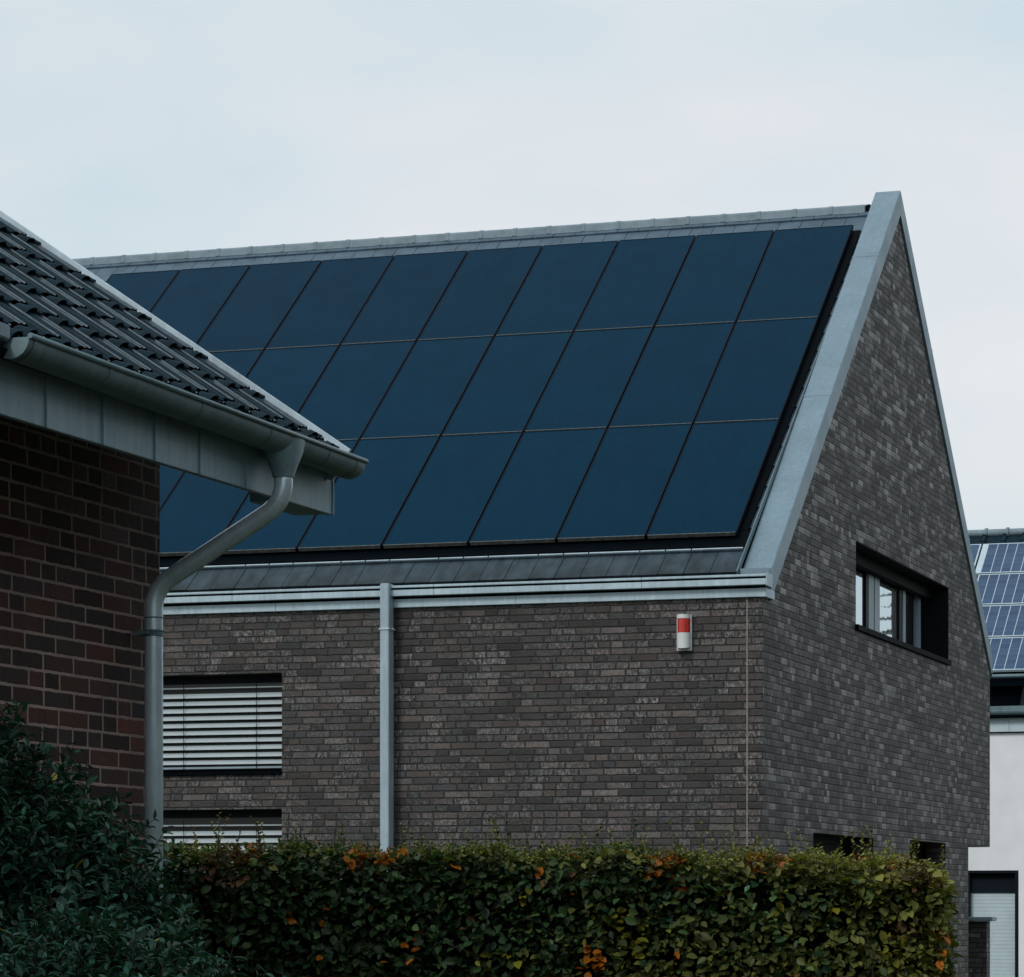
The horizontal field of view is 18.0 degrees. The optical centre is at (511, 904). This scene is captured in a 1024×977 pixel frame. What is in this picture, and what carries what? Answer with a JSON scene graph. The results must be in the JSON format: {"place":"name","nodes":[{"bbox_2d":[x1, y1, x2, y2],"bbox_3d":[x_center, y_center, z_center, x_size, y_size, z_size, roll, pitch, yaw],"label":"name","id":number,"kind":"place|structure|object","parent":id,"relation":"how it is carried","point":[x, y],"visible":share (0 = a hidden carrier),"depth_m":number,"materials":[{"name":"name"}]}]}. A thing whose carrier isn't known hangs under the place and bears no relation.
{"place":"outdoors","nodes":[
{"label":"outdoors","id":0,"kind":"place"},
{"bbox_2d":[0,0,1023,529],"label":"sky","id":1,"kind":"structure","parent":0,"point":[128,127],"materials":[{"name":"white"}]},
{"bbox_2d":[72,191,991,976],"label":"brick house","id":2,"kind":"structure","parent":0,"point":[824,681],"depth_m":29.40,"materials":[{"name":"brick"}]},
{"bbox_2d":[106,270,179,311],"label":"solar panel","id":3,"kind":"object","parent":2,"relation":"on","point":[146,290],"visible":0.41,"depth_m":35.45,"materials":[{"name":"glass"}]},
{"bbox_2d":[160,465,184,509],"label":"solar panel","id":4,"kind":"object","parent":2,"relation":"on","point":[170,478],"visible":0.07,"depth_m":31.48,"materials":[{"name":"glass"}]},
{"bbox_2d":[150,265,249,343],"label":"solar panel","id":5,"kind":"object","parent":2,"relation":"on","point":[190,303],"visible":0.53,"depth_m":34.90,"materials":[{"name":"glass"}]},
{"bbox_2d":[160,472,249,556],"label":"solar panel","id":6,"kind":"object","parent":2,"relation":"on","point":[196,512],"visible":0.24,"depth_m":30.82,"materials":[{"name":"glass"}]},
{"bbox_2d":[163,675,281,775],"bbox_3d":[-2.910,-1.649,29.802,1.798,0.927,0.305,0,0,18],"label":"window","id":7,"kind":"structure","parent":2,"relation":"in","point":[213,725],"depth_m":29.78,"materials":[{"name":"silver glass"}]},
{"bbox_2d":[163,810,281,875],"bbox_3d":[-2.891,-0.286,29.860,1.798,1.172,0.182,0,0,18],"label":"window","id":8,"kind":"structure","parent":2,"relation":"in","point":[183,820],"depth_m":29.81,"materials":[{"name":"silver glass"}]},
{"bbox_2d":[209,349,263,377],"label":"solar panel","id":9,"kind":"object","parent":2,"relation":"on","point":[243,363],"visible":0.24,"depth_m":33.43,"materials":[{"name":"glass"}]},
{"bbox_2d":[197,260,321,351],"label":"solar panel","id":10,"kind":"object","parent":2,"relation":"on","point":[254,311],"visible":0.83,"depth_m":34.40,"materials":[{"name":"glass"}]},
{"bbox_2d":[224,440,358,553],"bbox_3d":[-2.137,-3.897,30.791,0.824,0.036,2.040,0,37,18],"label":"solar panel","id":11,"kind":"object","parent":2,"relation":"on","point":[283,532],"visible":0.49,"depth_m":30.20,"materials":[{"name":"glass"}]},
{"bbox_2d":[247,345,338,412],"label":"solar panel","id":12,"kind":"object","parent":2,"relation":"on","point":[289,377],"visible":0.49,"depth_m":32.97,"materials":[{"name":"glass"}]},
{"bbox_2d":[265,255,393,348],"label":"solar panel","id":13,"kind":"object","parent":2,"relation":"on","point":[330,303],"visible":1,"depth_m":34.13,"materials":[{"name":"glass"}]},
{"bbox_2d":[298,341,415,440],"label":"solar panel","id":14,"kind":"object","parent":2,"relation":"on","point":[348,392],"visible":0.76,"depth_m":32.40,"materials":[{"name":"glass"}]},
{"bbox_2d":[297,436,439,551],"bbox_3d":[-1.340,-3.897,30.529,0.824,0.036,2.040,0,37,18],"label":"solar panel","id":15,"kind":"object","parent":2,"relation":"on","point":[370,500],"visible":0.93,"depth_m":30.43,"materials":[{"name":"glass"}]},
{"bbox_2d":[341,250,467,344],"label":"solar panel","id":16,"kind":"object","parent":2,"relation":"on","point":[404,299],"visible":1,"depth_m":33.87,"materials":[{"name":"glass"}]},
{"bbox_2d":[360,336,493,438],"bbox_3d":[-0.829,-5.133,32.085,0.824,0.039,2.040,0,37,18],"label":"solar panel","id":17,"kind":"object","parent":2,"relation":"on","point":[427,388],"visible":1,"depth_m":32.05,"materials":[{"name":"glass"}]},
{"bbox_2d":[382,432,522,548],"bbox_3d":[-0.542,-3.895,30.269,0.824,0.036,2.040,0,37,18],"label":"solar panel","id":18,"kind":"object","parent":2,"relation":"on","point":[451,493],"visible":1,"depth_m":30.21,"materials":[{"name":"glass"}]},
{"bbox_2d":[418,246,542,339],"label":"solar panel","id":19,"kind":"object","parent":2,"relation":"on","point":[480,293],"visible":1,"depth_m":33.61,"materials":[{"name":"glass"}]},
{"bbox_2d":[442,332,572,435],"bbox_3d":[-0.032,-5.132,31.825,0.824,0.036,2.040,0,37,18],"label":"solar panel","id":20,"kind":"object","parent":2,"relation":"on","point":[507,385],"visible":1,"depth_m":31.79,"materials":[{"name":"glass"}]},
{"bbox_2d":[469,428,606,544],"bbox_3d":[0.255,-3.895,30.008,0.824,0.036,2.040,0,37,18],"label":"solar panel","id":21,"kind":"object","parent":2,"relation":"on","point":[535,493],"visible":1,"depth_m":29.95,"materials":[{"name":"glass"}]},
{"bbox_2d":[495,241,618,335],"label":"solar panel","id":22,"kind":"object","parent":2,"relation":"on","point":[557,289],"visible":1,"depth_m":33.34,"materials":[{"name":"glass"}]},
{"bbox_2d":[524,327,652,431],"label":"solar panel","id":23,"kind":"object","parent":2,"relation":"on","point":[587,385],"visible":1,"depth_m":31.52,"materials":[{"name":"glass"}]},
{"bbox_2d":[557,424,691,541],"bbox_3d":[1.052,-3.896,29.745,0.824,0.036,2.040,0,37,18],"label":"solar panel","id":24,"kind":"object","parent":2,"relation":"on","point":[621,492],"visible":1,"depth_m":29.68,"materials":[{"name":"glass"}]},
{"bbox_2d":[574,235,695,330],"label":"solar panel","id":25,"kind":"object","parent":2,"relation":"on","point":[635,284],"visible":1,"depth_m":33.08,"materials":[{"name":"glass"}]},
{"bbox_2d":[608,322,734,427],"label":"solar panel","id":26,"kind":"object","parent":2,"relation":"on","point":[672,376],"visible":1,"depth_m":31.26,"materials":[{"name":"glass"}]},
{"bbox_2d":[677,614,691,650],"bbox_3d":[1.496,-2.373,28.166,0.132,0.315,0.104,0,0,18],"label":"alarm siren","id":27,"kind":"object","parent":2,"relation":"attached to","point":[684,632],"visible":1,"depth_m":28.13,"materials":[{"name":"white plastic"}]},
{"bbox_2d":[647,420,779,538],"bbox_3d":[1.849,-3.896,29.484,0.824,0.036,2.040,0,37,18],"label":"solar panel","id":28,"kind":"object","parent":2,"relation":"on","point":[710,488],"visible":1,"depth_m":29.42,"materials":[{"name":"glass"}]},
{"bbox_2d":[655,230,773,326],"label":"solar panel","id":29,"kind":"object","parent":2,"relation":"on","point":[715,279],"visible":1,"depth_m":32.82,"materials":[{"name":"glass"}]},
{"bbox_2d":[694,317,817,423],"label":"solar panel","id":30,"kind":"object","parent":2,"relation":"on","point":[757,371],"visible":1,"depth_m":31.00,"materials":[{"name":"glass"}]},
{"bbox_2d":[737,225,853,321],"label":"solar panel","id":31,"kind":"object","parent":2,"relation":"on","point":[796,273],"visible":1,"depth_m":32.56,"materials":[{"name":"glass"}]},
{"bbox_2d":[813,835,851,887],"bbox_3d":[2.975,0.017,31.222,0.052,1.366,2.710,0,0,18],"label":"window","id":32,"kind":"structure","parent":2,"relation":"in","point":[829,843],"depth_m":31.71,"materials":[{"name":"black glass"}]},
{"bbox_2d":[855,541,951,665],"bbox_3d":[3.983,-3.131,34.036,0.395,0.882,5.006,0,0,18],"label":"window","id":33,"kind":"structure","parent":2,"relation":"in","point":[897,604],"depth_m":35.03,"materials":[{"name":"black glass"}]},
{"bbox_2d":[910,842,925,863],"bbox_3d":[4.309,0.008,35.289,0.052,1.385,2.050,0,0,18],"label":"window","id":34,"kind":"structure","parent":2,"relation":"in","point":[921,854],"depth_m":35.99,"materials":[{"name":"black glass"}]},
{"bbox_2d":[968,917,996,976],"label":"garden wall","id":35,"kind":"structure","parent":0,"point":[978,946],"depth_m":40.10,"materials":[{"name":"brick"}]},
{"bbox_2d":[968,527,1023,976],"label":"white house","id":36,"kind":"structure","parent":0,"point":[996,878],"depth_m":47.67,"materials":[{"name":"paint"}]},
{"bbox_2d":[970,544,981,566],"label":"solar panel","id":37,"kind":"object","parent":36,"relation":"on","point":[975,548],"visible":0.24,"depth_m":52.92,"materials":[{"name":"glass"}]},
{"bbox_2d":[968,870,1018,976],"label":"window","id":38,"kind":"structure","parent":36,"relation":"in","point":[990,893],"depth_m":47.74,"materials":[{"name":"white plastic"}]},
{"bbox_2d":[977,573,1023,605],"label":"solar panel","id":39,"kind":"object","parent":36,"relation":"on","point":[1002,589],"visible":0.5,"depth_m":51.72,"materials":[{"name":"glass"}]},
{"bbox_2d":[979,542,1023,573],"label":"solar panel","id":40,"kind":"object","parent":36,"relation":"on","point":[1002,558],"visible":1,"depth_m":52.53,"materials":[{"name":"glass"}]},
{"bbox_2d":[983,604,1023,637],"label":"solar panel","id":41,"kind":"object","parent":36,"relation":"on","point":[1003,621],"visible":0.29,"depth_m":50.86,"materials":[{"name":"glass"}]},
{"bbox_2d":[989,637,1023,671],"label":"solar panel","id":42,"kind":"object","parent":36,"relation":"on","point":[1007,654],"visible":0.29,"depth_m":49.97,"materials":[{"name":"glass"}]},
{"label":"ground","id":43,"kind":"structure","parent":0,"visible":0},
{"bbox_2d":[0,699,247,976],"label":"shrub","id":44,"kind":"object","parent":43,"relation":"on","point":[63,848],"visible":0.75,"depth_m":10.04,"materials":[{"name":"green plant"}]},
{"bbox_2d":[0,880,285,976],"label":"shrub","id":45,"kind":"object","parent":43,"relation":"on","point":[130,960],"visible":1,"depth_m":9.09,"materials":[{"name":"green plant"}]},
{"bbox_2d":[0,210,368,933],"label":"brick bungalow","id":46,"kind":"object","parent":43,"relation":"on","point":[112,400],"visible":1,"depth_m":12.58,"materials":[{"name":"tile"}]},
{"bbox_2d":[163,812,964,976],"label":"hedge","id":47,"kind":"object","parent":43,"relation":"on","point":[404,911],"visible":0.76,"depth_m":17.81,"materials":[{"name":"green plant"}]}
]}

